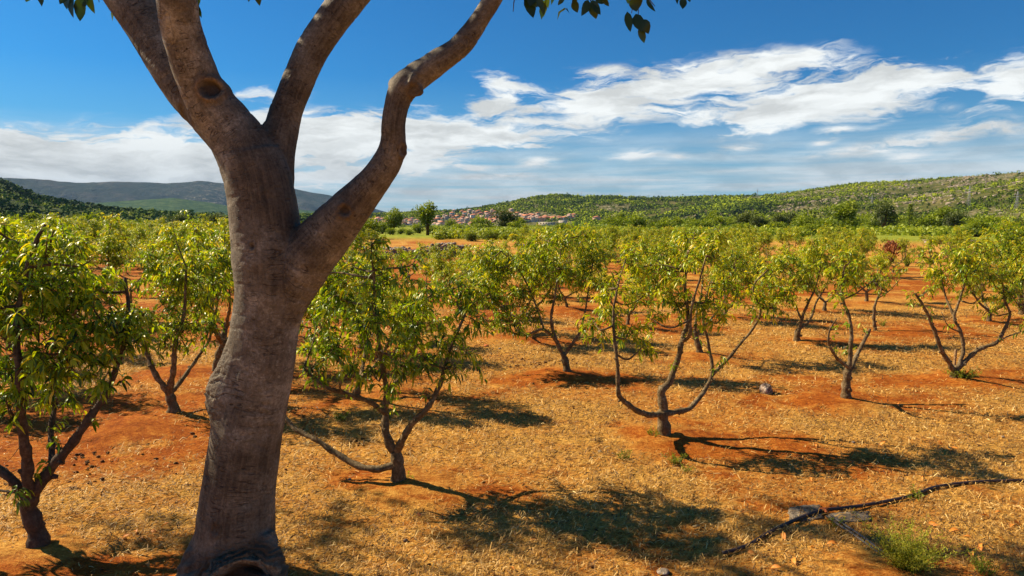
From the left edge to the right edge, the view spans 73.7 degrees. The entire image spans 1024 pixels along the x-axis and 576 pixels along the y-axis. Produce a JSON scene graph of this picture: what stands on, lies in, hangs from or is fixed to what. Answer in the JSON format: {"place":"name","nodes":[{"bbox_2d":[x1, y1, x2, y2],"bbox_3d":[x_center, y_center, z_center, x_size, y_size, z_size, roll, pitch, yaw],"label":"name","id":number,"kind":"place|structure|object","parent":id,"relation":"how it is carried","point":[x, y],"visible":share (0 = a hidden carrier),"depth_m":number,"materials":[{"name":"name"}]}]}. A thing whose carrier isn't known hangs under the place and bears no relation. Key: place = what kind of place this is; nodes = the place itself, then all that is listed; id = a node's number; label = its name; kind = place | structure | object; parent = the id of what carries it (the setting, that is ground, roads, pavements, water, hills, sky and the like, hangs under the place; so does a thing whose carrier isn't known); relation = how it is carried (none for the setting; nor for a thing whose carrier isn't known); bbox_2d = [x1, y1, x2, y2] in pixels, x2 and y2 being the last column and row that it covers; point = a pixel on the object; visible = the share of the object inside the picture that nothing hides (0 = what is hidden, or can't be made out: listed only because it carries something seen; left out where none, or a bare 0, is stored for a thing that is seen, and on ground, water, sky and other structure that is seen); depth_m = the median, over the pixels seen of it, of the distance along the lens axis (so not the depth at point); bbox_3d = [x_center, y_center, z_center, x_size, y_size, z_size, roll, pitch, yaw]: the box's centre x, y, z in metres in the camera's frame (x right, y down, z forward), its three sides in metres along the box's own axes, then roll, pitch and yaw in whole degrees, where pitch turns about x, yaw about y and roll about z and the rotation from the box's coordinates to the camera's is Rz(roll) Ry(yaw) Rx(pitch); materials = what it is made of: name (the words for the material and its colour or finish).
{"place":"outdoors","nodes":[
{"label":"outdoors","id":0,"kind":"place"},
{"bbox_2d":[0,185,161,217],"bbox_3d":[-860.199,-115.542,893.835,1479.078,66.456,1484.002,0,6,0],"label":"hill","id":1,"kind":"structure","parent":0,"point":[42,207],"depth_m":604.21,"materials":[{"name":"green plant"}]},
{"bbox_2d":[0,177,311,221],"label":"hillside forest","id":2,"kind":"object","parent":1,"relation":"on","point":[29,194],"visible":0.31,"depth_m":621.14,"materials":[{"name":"green plant"}]},
{"bbox_2d":[0,178,384,212],"bbox_3d":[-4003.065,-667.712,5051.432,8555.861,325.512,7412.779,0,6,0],"label":"mountain","id":3,"kind":"structure","parent":0,"point":[202,191],"depth_m":5339.09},
{"bbox_2d":[95,198,313,214],"bbox_3d":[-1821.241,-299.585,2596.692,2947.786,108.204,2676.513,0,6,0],"label":"ridge","id":4,"kind":"structure","parent":0,"point":[172,204],"depth_m":2885.45,"materials":[{"name":"green plant"}]},
{"bbox_2d":[0,227,1023,575],"bbox_3d":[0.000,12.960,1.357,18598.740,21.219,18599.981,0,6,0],"label":"ground","id":5,"kind":"structure","parent":0,"point":[126,429],"depth_m":7.40,"materials":[{"name":"soil"}]},
{"bbox_2d":[0,218,83,350],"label":"peach tree","id":6,"kind":"object","parent":5,"relation":"on","point":[51,274],"visible":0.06,"depth_m":12.45,"materials":[{"name":"green plant"}]},
{"bbox_2d":[33,220,94,243],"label":"peach tree","id":7,"kind":"object","parent":5,"relation":"on","point":[80,229],"visible":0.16,"depth_m":31.06,"materials":[{"name":"green plant"}]},
{"bbox_2d":[39,212,102,248],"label":"peach tree","id":8,"kind":"object","parent":5,"relation":"on","point":[93,225],"visible":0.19,"depth_m":34.35,"materials":[{"name":"green plant"}]},
{"bbox_2d":[0,215,165,548],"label":"peach tree","id":9,"kind":"object","parent":5,"relation":"on","point":[46,300],"visible":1,"depth_m":5.00,"materials":[{"name":"green plant"}]},
{"bbox_2d":[31,211,142,318],"bbox_3d":[-9.810,-0.406,15.633,2.472,2.700,3.084,-3,7,-24],"label":"peach tree","id":10,"kind":"object","parent":5,"relation":"on","point":[110,253],"visible":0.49,"depth_m":15.94,"materials":[{"name":"green plant"}]},
{"bbox_2d":[69,212,106,235],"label":"shrub","id":11,"kind":"object","parent":5,"relation":"on","point":[88,218],"visible":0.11,"depth_m":74.51,"materials":[{"name":"green plant"}]},
{"bbox_2d":[99,220,161,258],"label":"peach tree","id":12,"kind":"object","parent":5,"relation":"on","point":[150,225],"visible":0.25,"depth_m":32.50,"materials":[{"name":"green plant"}]},
{"bbox_2d":[101,238,163,293],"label":"peach tree","id":13,"kind":"object","parent":5,"relation":"on","point":[139,254],"visible":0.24,"depth_m":21.72,"materials":[{"name":"green plant"}]},
{"bbox_2d":[125,225,185,268],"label":"peach tree","id":14,"kind":"object","parent":5,"relation":"on","point":[139,234],"visible":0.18,"depth_m":24.63,"materials":[{"name":"green plant"}]},
{"bbox_2d":[104,223,233,412],"bbox_3d":[-4.340,0.387,9.051,1.764,2.503,1.727,2,6,18],"label":"peach tree","id":15,"kind":"object","parent":5,"relation":"on","point":[159,277],"visible":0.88,"depth_m":8.71,"materials":[{"name":"green plant"}]},
{"bbox_2d":[141,223,206,263],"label":"peach tree","id":16,"kind":"object","parent":5,"relation":"on","point":[182,228],"visible":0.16,"depth_m":27.25,"materials":[{"name":"green plant"}]},
{"bbox_2d":[165,212,191,225],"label":"tree","id":17,"kind":"object","parent":5,"relation":"on","point":[180,217],"visible":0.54,"depth_m":104.30,"materials":[{"name":"green plant"}]},
{"bbox_2d":[149,229,233,337],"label":"peach tree","id":18,"kind":"object","parent":5,"relation":"on","point":[226,323],"visible":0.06,"depth_m":13.62,"materials":[{"name":"green plant"}]},
{"bbox_2d":[153,209,233,370],"bbox_3d":[-4.549,0.050,11.269,2.357,2.667,3.134,-3,7,-24],"label":"peach tree","id":19,"kind":"object","parent":5,"relation":"on","point":[202,234],"visible":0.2,"depth_m":10.37,"materials":[{"name":"green plant"}]},
{"bbox_2d":[341,237,365,273],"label":"peach tree","id":20,"kind":"object","parent":5,"relation":"on","point":[353,254],"visible":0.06,"depth_m":21.17,"materials":[{"name":"green plant"}]},
{"bbox_2d":[25,0,690,575],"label":"tree","id":21,"kind":"object","parent":5,"relation":"on","point":[283,260],"visible":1,"depth_m":4.26,"materials":[{"name":"grey plant"}]},
{"bbox_2d":[316,242,403,348],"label":"peach tree","id":22,"kind":"object","parent":5,"relation":"on","point":[379,251],"visible":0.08,"depth_m":12.14,"materials":[{"name":"green plant"}]},
{"bbox_2d":[357,215,382,238],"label":"shrub","id":23,"kind":"object","parent":5,"relation":"on","point":[372,224],"visible":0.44,"depth_m":74.46,"materials":[{"name":"green plant"}]},
{"bbox_2d":[297,255,448,399],"bbox_3d":[-1.955,0.568,9.327,2.310,2.022,1.851,2,6,19],"label":"peach tree","id":24,"kind":"object","parent":5,"relation":"on","point":[390,336],"visible":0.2,"depth_m":9.04,"materials":[{"name":"green plant"}]},
{"bbox_2d":[285,232,497,482],"bbox_3d":[-1.376,0.692,6.473,2.488,2.455,1.468,0,6,0],"label":"peach tree","id":25,"kind":"object","parent":5,"relation":"on","point":[407,339],"visible":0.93,"depth_m":6.28,"materials":[{"name":"green plant"}]},
{"bbox_2d":[383,208,403,229],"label":"tree","id":26,"kind":"object","parent":5,"relation":"on","point":[396,217],"visible":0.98,"depth_m":94.19,"materials":[{"name":"green plant"}]},
{"bbox_2d":[390,242,429,275],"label":"peach tree","id":27,"kind":"object","parent":5,"relation":"on","point":[399,250],"visible":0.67,"depth_m":26.07,"materials":[{"name":"green plant"}]},
{"bbox_2d":[411,200,437,234],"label":"tree","id":28,"kind":"object","parent":5,"relation":"on","point":[426,215],"visible":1,"depth_m":88.54,"materials":[{"name":"green plant"}]},
{"bbox_2d":[384,242,470,259],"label":"stone wall","id":29,"kind":"structure","parent":5,"relation":"on","point":[444,244],"depth_m":41.73,"materials":[{"name":"stone"}]},
{"bbox_2d":[418,241,470,298],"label":"peach tree","id":30,"kind":"object","parent":5,"relation":"on","point":[438,263],"visible":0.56,"depth_m":19.62,"materials":[{"name":"green plant"}]},
{"bbox_2d":[431,243,511,315],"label":"peach tree","id":31,"kind":"object","parent":5,"relation":"on","point":[446,272],"visible":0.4,"depth_m":16.71,"materials":[{"name":"green plant"}]},
{"bbox_2d":[462,230,480,240],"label":"shrub","id":32,"kind":"object","parent":5,"relation":"on","point":[470,236],"visible":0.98,"depth_m":67.86,"materials":[{"name":"green plant"}]},
{"bbox_2d":[467,214,496,227],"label":"shrub","id":33,"kind":"object","parent":5,"relation":"on","point":[477,219],"visible":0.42,"depth_m":108.77,"materials":[{"name":"green plant"}]},
{"bbox_2d":[481,230,498,240],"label":"shrub","id":34,"kind":"object","parent":5,"relation":"on","point":[489,234],"visible":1,"depth_m":68.43,"materials":[{"name":"green plant"}]},
{"bbox_2d":[490,207,518,227],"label":"tree","id":35,"kind":"object","parent":5,"relation":"on","point":[504,217],"visible":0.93,"depth_m":104.00,"materials":[{"name":"green plant"}]},
{"bbox_2d":[4,300,1015,575],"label":"soil clods","id":36,"kind":"object","parent":5,"relation":"on","point":[438,462],"visible":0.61,"depth_m":6.96,"materials":[{"name":"soil"}]},
{"bbox_2d":[0,180,1023,236],"bbox_3d":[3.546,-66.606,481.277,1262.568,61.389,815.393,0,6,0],"label":"valley scrub","id":37,"kind":"object","parent":5,"relation":"on","point":[908,230],"visible":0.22,"depth_m":126.80,"materials":[{"name":"green plant"}]},
{"bbox_2d":[0,307,1023,575],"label":"straw","id":38,"kind":"object","parent":5,"relation":"on","point":[656,479],"visible":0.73,"depth_m":6.59,"materials":[{"name":"beige plant"}]},
{"bbox_2d":[456,239,577,333],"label":"peach tree","id":39,"kind":"object","parent":5,"relation":"on","point":[548,275],"visible":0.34,"depth_m":13.63,"materials":[{"name":"green plant"}]},
{"bbox_2d":[507,229,530,250],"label":"peach tree","id":40,"kind":"object","parent":5,"relation":"on","point":[519,236],"visible":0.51,"depth_m":42.29,"materials":[{"name":"green plant"}]},
{"bbox_2d":[455,222,621,371],"bbox_3d":[0.406,0.192,10.930,2.691,2.484,1.490,0,6,0],"label":"peach tree","id":41,"kind":"object","parent":5,"relation":"on","point":[484,262],"visible":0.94,"depth_m":10.82,"materials":[{"name":"green plant"}]},
{"bbox_2d":[534,248,596,307],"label":"peach tree","id":42,"kind":"object","parent":5,"relation":"on","point":[566,303],"visible":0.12,"depth_m":18.28,"materials":[{"name":"green plant"}]},
{"bbox_2d":[581,227,618,270],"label":"peach tree","id":43,"kind":"object","parent":5,"relation":"on","point":[610,245],"visible":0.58,"depth_m":29.84,"materials":[{"name":"green plant"}]},
{"bbox_2d":[586,236,632,278],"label":"peach tree","id":44,"kind":"object","parent":5,"relation":"on","point":[605,252],"visible":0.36,"depth_m":22.76,"materials":[{"name":"green plant"}]},
{"bbox_2d":[607,215,631,226],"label":"shrub","id":45,"kind":"object","parent":5,"relation":"on","point":[623,222],"visible":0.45,"depth_m":146.99,"materials":[{"name":"green plant"}]},
{"bbox_2d":[603,224,642,254],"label":"peach tree","id":46,"kind":"object","parent":5,"relation":"on","point":[627,231],"visible":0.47,"depth_m":42.40,"materials":[{"name":"green plant"}]},
{"bbox_2d":[431,226,818,239],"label":"vineyard","id":47,"kind":"object","parent":5,"relation":"on","point":[442,232],"visible":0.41,"depth_m":82.03,"materials":[{"name":"green plant"}]},
{"bbox_2d":[590,267,664,324],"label":"peach tree","id":48,"kind":"object","parent":5,"relation":"on","point":[642,286],"visible":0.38,"depth_m":15.15,"materials":[{"name":"green plant"}]},
{"bbox_2d":[625,211,646,227],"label":"shrub","id":49,"kind":"object","parent":5,"relation":"on","point":[636,221],"visible":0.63,"depth_m":107.37,"materials":[{"name":"green plant"}]},
{"bbox_2d":[627,229,652,244],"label":"peach tree","id":50,"kind":"object","parent":5,"relation":"on","point":[646,235],"visible":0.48,"depth_m":39.21,"materials":[{"name":"green plant"}]},
{"bbox_2d":[636,238,684,300],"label":"peach tree","id":51,"kind":"object","parent":5,"relation":"on","point":[649,255],"visible":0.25,"depth_m":19.61,"materials":[{"name":"green plant"}]},
{"bbox_2d":[648,218,676,228],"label":"shrub","id":52,"kind":"object","parent":5,"relation":"on","point":[659,224],"visible":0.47,"depth_m":91.86,"materials":[{"name":"green plant"}]},
{"bbox_2d":[576,232,796,435],"bbox_3d":[1.950,0.570,7.677,2.514,2.428,1.029,0,6,0],"label":"peach tree","id":53,"kind":"object","parent":5,"relation":"on","point":[662,413],"visible":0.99,"depth_m":7.61,"materials":[{"name":"green plant"}]},
{"bbox_2d":[620,222,759,352],"bbox_3d":[3.176,0.069,12.218,2.590,2.480,1.294,0,6,0],"label":"peach tree","id":54,"kind":"object","parent":5,"relation":"on","point":[674,252],"visible":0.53,"depth_m":12.13,"materials":[{"name":"green plant"}]},
{"bbox_2d":[686,217,719,227],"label":"shrub","id":55,"kind":"object","parent":5,"relation":"on","point":[703,222],"visible":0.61,"depth_m":110.20,"materials":[{"name":"green plant"}]},
{"bbox_2d":[704,243,769,313],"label":"peach tree","id":56,"kind":"object","parent":5,"relation":"on","point":[745,279],"visible":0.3,"depth_m":16.14,"materials":[{"name":"green plant"}]},
{"bbox_2d":[721,237,762,266],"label":"peach tree","id":57,"kind":"object","parent":5,"relation":"on","point":[751,248],"visible":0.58,"depth_m":24.86,"materials":[{"name":"green plant"}]},
{"bbox_2d":[735,210,756,224],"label":"tree","id":58,"kind":"object","parent":5,"relation":"on","point":[744,217],"visible":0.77,"depth_m":136.14,"materials":[{"name":"green plant"}]},
{"bbox_2d":[730,224,772,255],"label":"peach tree","id":59,"kind":"object","parent":5,"relation":"on","point":[737,238],"visible":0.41,"depth_m":33.75,"materials":[{"name":"green plant"}]},
{"bbox_2d":[729,232,778,264],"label":"peach tree","id":60,"kind":"object","parent":5,"relation":"on","point":[765,236],"visible":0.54,"depth_m":29.22,"materials":[{"name":"green plant"}]},
{"bbox_2d":[747,214,771,227],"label":"tree","id":61,"kind":"object","parent":5,"relation":"on","point":[757,221],"visible":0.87,"depth_m":129.79,"materials":[{"name":"green plant"}]},
{"bbox_2d":[759,383,772,393],"bbox_3d":[3.599,1.429,9.661,0.193,0.164,0.192,-2,6,-20],"label":"rock","id":62,"kind":"object","parent":5,"relation":"on","point":[765,388],"visible":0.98,"depth_m":9.59,"materials":[{"name":"stone"}]},
{"bbox_2d":[769,212,789,225],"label":"tree","id":63,"kind":"object","parent":5,"relation":"on","point":[779,218],"visible":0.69,"depth_m":148.59,"materials":[{"name":"green plant"}]},
{"bbox_2d":[774,223,804,256],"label":"peach tree","id":64,"kind":"object","parent":5,"relation":"on","point":[790,236],"visible":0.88,"depth_m":40.00,"materials":[{"name":"green plant"}]},
{"bbox_2d":[764,242,831,288],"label":"peach tree","id":65,"kind":"object","parent":5,"relation":"on","point":[785,248],"visible":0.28,"depth_m":22.80,"materials":[{"name":"green plant"}]},
{"bbox_2d":[750,229,852,341],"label":"peach tree","id":66,"kind":"object","parent":5,"relation":"on","point":[782,259],"visible":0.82,"depth_m":13.51,"materials":[{"name":"green plant"}]},
{"bbox_2d":[790,214,819,226],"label":"shrub","id":67,"kind":"object","parent":5,"relation":"on","point":[802,222],"visible":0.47,"depth_m":121.91,"materials":[{"name":"green plant"}]},
{"bbox_2d":[787,505,823,521],"bbox_3d":[2.495,1.908,5.800,0.391,0.034,0.315,0,6,0],"label":"rock","id":68,"kind":"object","parent":5,"relation":"on","point":[794,512],"visible":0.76,"depth_m":5.79,"materials":[{"name":"grey stone"}]},
{"bbox_2d":[814,215,843,232],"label":"shrub","id":69,"kind":"object","parent":5,"relation":"on","point":[822,222],"visible":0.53,"depth_m":106.28,"materials":[{"name":"green plant"}]},
{"bbox_2d":[811,233,849,257],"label":"peach tree","id":70,"kind":"object","parent":5,"relation":"on","point":[824,242],"visible":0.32,"depth_m":32.66,"materials":[{"name":"green plant"}]},
{"bbox_2d":[795,239,873,310],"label":"peach tree","id":71,"kind":"object","parent":5,"relation":"on","point":[851,259],"visible":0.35,"depth_m":17.76,"materials":[{"name":"green plant"}]},
{"bbox_2d":[814,223,857,255],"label":"peach tree","id":72,"kind":"object","parent":5,"relation":"on","point":[827,232],"visible":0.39,"depth_m":36.96,"materials":[{"name":"green plant"}]},
{"bbox_2d":[824,198,860,223],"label":"tree","id":73,"kind":"object","parent":5,"relation":"on","point":[844,212],"visible":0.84,"depth_m":117.89,"materials":[{"name":"green plant"}]},
{"bbox_2d":[814,248,883,398],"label":"peach tree","id":74,"kind":"object","parent":5,"relation":"on","point":[849,366],"visible":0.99,"depth_m":9.13,"materials":[{"name":"green plant"}]},
{"bbox_2d":[828,511,870,522],"bbox_3d":[2.840,1.917,5.710,0.452,0.033,0.200,-1,6,-7],"label":"rock","id":75,"kind":"object","parent":5,"relation":"on","point":[849,518],"visible":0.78,"depth_m":5.71,"materials":[{"name":"grey stone"}]},
{"bbox_2d":[838,218,862,230],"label":"shrub","id":76,"kind":"object","parent":5,"relation":"on","point":[847,221],"visible":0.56,"depth_m":116.91,"materials":[{"name":"green plant"}]},
{"bbox_2d":[827,223,879,258],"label":"peach tree","id":77,"kind":"object","parent":5,"relation":"on","point":[867,245],"visible":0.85,"depth_m":28.02,"materials":[{"name":"green plant"}]},
{"bbox_2d":[826,514,883,552],"bbox_3d":[2.690,1.932,5.303,0.077,0.034,0.821,-1,6,-7],"label":"drip tube","id":78,"kind":"object","parent":5,"relation":"on","point":[849,528],"visible":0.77,"depth_m":5.38,"materials":[{"name":"black plastic"}]},
{"bbox_2d":[838,251,900,301],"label":"peach tree","id":79,"kind":"object","parent":5,"relation":"on","point":[880,261],"visible":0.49,"depth_m":19.46,"materials":[{"name":"green plant"}]},
{"bbox_2d":[721,479,1023,554],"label":"irrigation hose","id":80,"kind":"object","parent":5,"relation":"on","point":[756,540],"visible":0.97,"depth_m":5.87,"materials":[{"name":"plastic"}]},
{"bbox_2d":[861,264,909,330],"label":"peach tree","id":81,"kind":"object","parent":5,"relation":"on","point":[881,281],"visible":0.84,"depth_m":14.88,"materials":[{"name":"green plant"}]},
{"bbox_2d":[871,197,900,228],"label":"tree","id":82,"kind":"object","parent":5,"relation":"on","point":[886,211],"visible":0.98,"depth_m":138.75,"materials":[{"name":"green plant"}]},
{"bbox_2d":[879,239,913,261],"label":"dead leaf tree","id":83,"kind":"object","parent":5,"relation":"on","point":[889,246],"visible":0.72,"depth_m":36.56,"materials":[{"name":"red plant"}]},
{"bbox_2d":[874,237,921,272],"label":"peach tree","id":84,"kind":"object","parent":5,"relation":"on","point":[902,243],"visible":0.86,"depth_m":29.56,"materials":[{"name":"green plant"}]},
{"bbox_2d":[905,203,914,226],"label":"cypress tree","id":85,"kind":"object","parent":5,"relation":"on","point":[910,211],"visible":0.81,"depth_m":129.14,"materials":[{"name":"green plant"}]},
{"bbox_2d":[852,505,977,573],"bbox_3d":[2.741,1.844,4.762,0.710,0.370,0.835,0,6,0],"label":"weed","id":86,"kind":"object","parent":5,"relation":"on","point":[907,557],"visible":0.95,"depth_m":4.74,"materials":[{"name":"green plant"}]},
{"bbox_2d":[910,213,942,226],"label":"shrub","id":87,"kind":"object","parent":5,"relation":"on","point":[925,221],"visible":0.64,"depth_m":155.88,"materials":[{"name":"green plant"}]},
{"bbox_2d":[915,235,958,269],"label":"peach tree","id":88,"kind":"object","parent":5,"relation":"on","point":[922,237],"visible":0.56,"depth_m":30.98,"materials":[{"name":"green plant"}]},
{"bbox_2d":[930,205,964,227],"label":"tree","id":89,"kind":"object","parent":5,"relation":"on","point":[941,213],"visible":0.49,"depth_m":158.49,"materials":[{"name":"green plant"}]},
{"bbox_2d":[942,209,968,227],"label":"tree","id":90,"kind":"object","parent":5,"relation":"on","point":[955,217],"visible":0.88,"depth_m":150.21,"materials":[{"name":"green plant"}]},
{"bbox_2d":[941,367,981,378],"bbox_3d":[6.902,1.321,10.483,0.536,0.232,0.575,4,7,34],"label":"weed","id":91,"kind":"object","parent":5,"relation":"on","point":[962,372],"visible":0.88,"depth_m":10.40,"materials":[{"name":"green plant"}]},
{"bbox_2d":[901,237,1023,377],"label":"peach tree","id":92,"kind":"object","parent":5,"relation":"on","point":[966,265],"visible":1,"depth_m":10.47,"materials":[{"name":"green plant"}]},
{"bbox_2d":[946,225,990,249],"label":"peach tree","id":93,"kind":"object","parent":5,"relation":"on","point":[959,239],"visible":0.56,"depth_m":32.83,"materials":[{"name":"green plant"}]},
{"bbox_2d":[963,217,1004,236],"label":"shrub","id":94,"kind":"object","parent":5,"relation":"on","point":[972,224],"visible":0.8,"depth_m":90.46,"materials":[{"name":"green plant"}]},
{"bbox_2d":[965,544,1004,575],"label":"weed","id":95,"kind":"object","parent":5,"relation":"on","point":[978,564],"visible":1,"depth_m":4.76,"materials":[{"name":"green plant"}]},
{"bbox_2d":[950,242,1023,321],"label":"peach tree","id":96,"kind":"object","parent":5,"relation":"on","point":[1010,270],"visible":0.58,"depth_m":15.95,"materials":[{"name":"green plant"}]},
{"bbox_2d":[954,232,1020,290],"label":"peach tree","id":97,"kind":"object","parent":5,"relation":"on","point":[983,238],"visible":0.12,"depth_m":22.75,"materials":[{"name":"green plant"}]},
{"bbox_2d":[978,214,1023,314],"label":"peach tree","id":98,"kind":"object","parent":5,"relation":"on","point":[1005,239],"visible":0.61,"depth_m":17.27,"materials":[{"name":"green plant"}]},
{"bbox_2d":[980,261,1023,333],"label":"peach tree","id":99,"kind":"object","parent":5,"relation":"on","point":[1016,296],"visible":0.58,"depth_m":12.18,"materials":[{"name":"green plant"}]},
{"bbox_2d":[0,0,1023,211],"label":"sky","id":100,"kind":"structure","parent":0,"point":[719,97],"materials":[{"name":"blue"}]},
{"bbox_2d":[374,172,1023,226],"bbox_3d":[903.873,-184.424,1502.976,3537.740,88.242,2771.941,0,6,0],"label":"hill","id":101,"kind":"structure","parent":0,"point":[938,204],"depth_m":907.86,"materials":[{"name":"green plant"}]},
{"bbox_2d":[299,171,1023,226],"bbox_3d":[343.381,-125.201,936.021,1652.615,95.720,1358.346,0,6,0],"label":"hillside forest","id":102,"kind":"object","parent":101,"relation":"on","point":[729,204],"visible":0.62,"depth_m":1111.92,"materials":[{"name":"green plant"}]},
{"bbox_2d":[677,174,1023,214],"bbox_3d":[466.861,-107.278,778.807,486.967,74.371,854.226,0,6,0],"label":"outcrop rocks","id":103,"kind":"object","parent":101,"relation":"on","point":[956,185],"visible":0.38,"depth_m":874.65,"materials":[{"name":"stone"}]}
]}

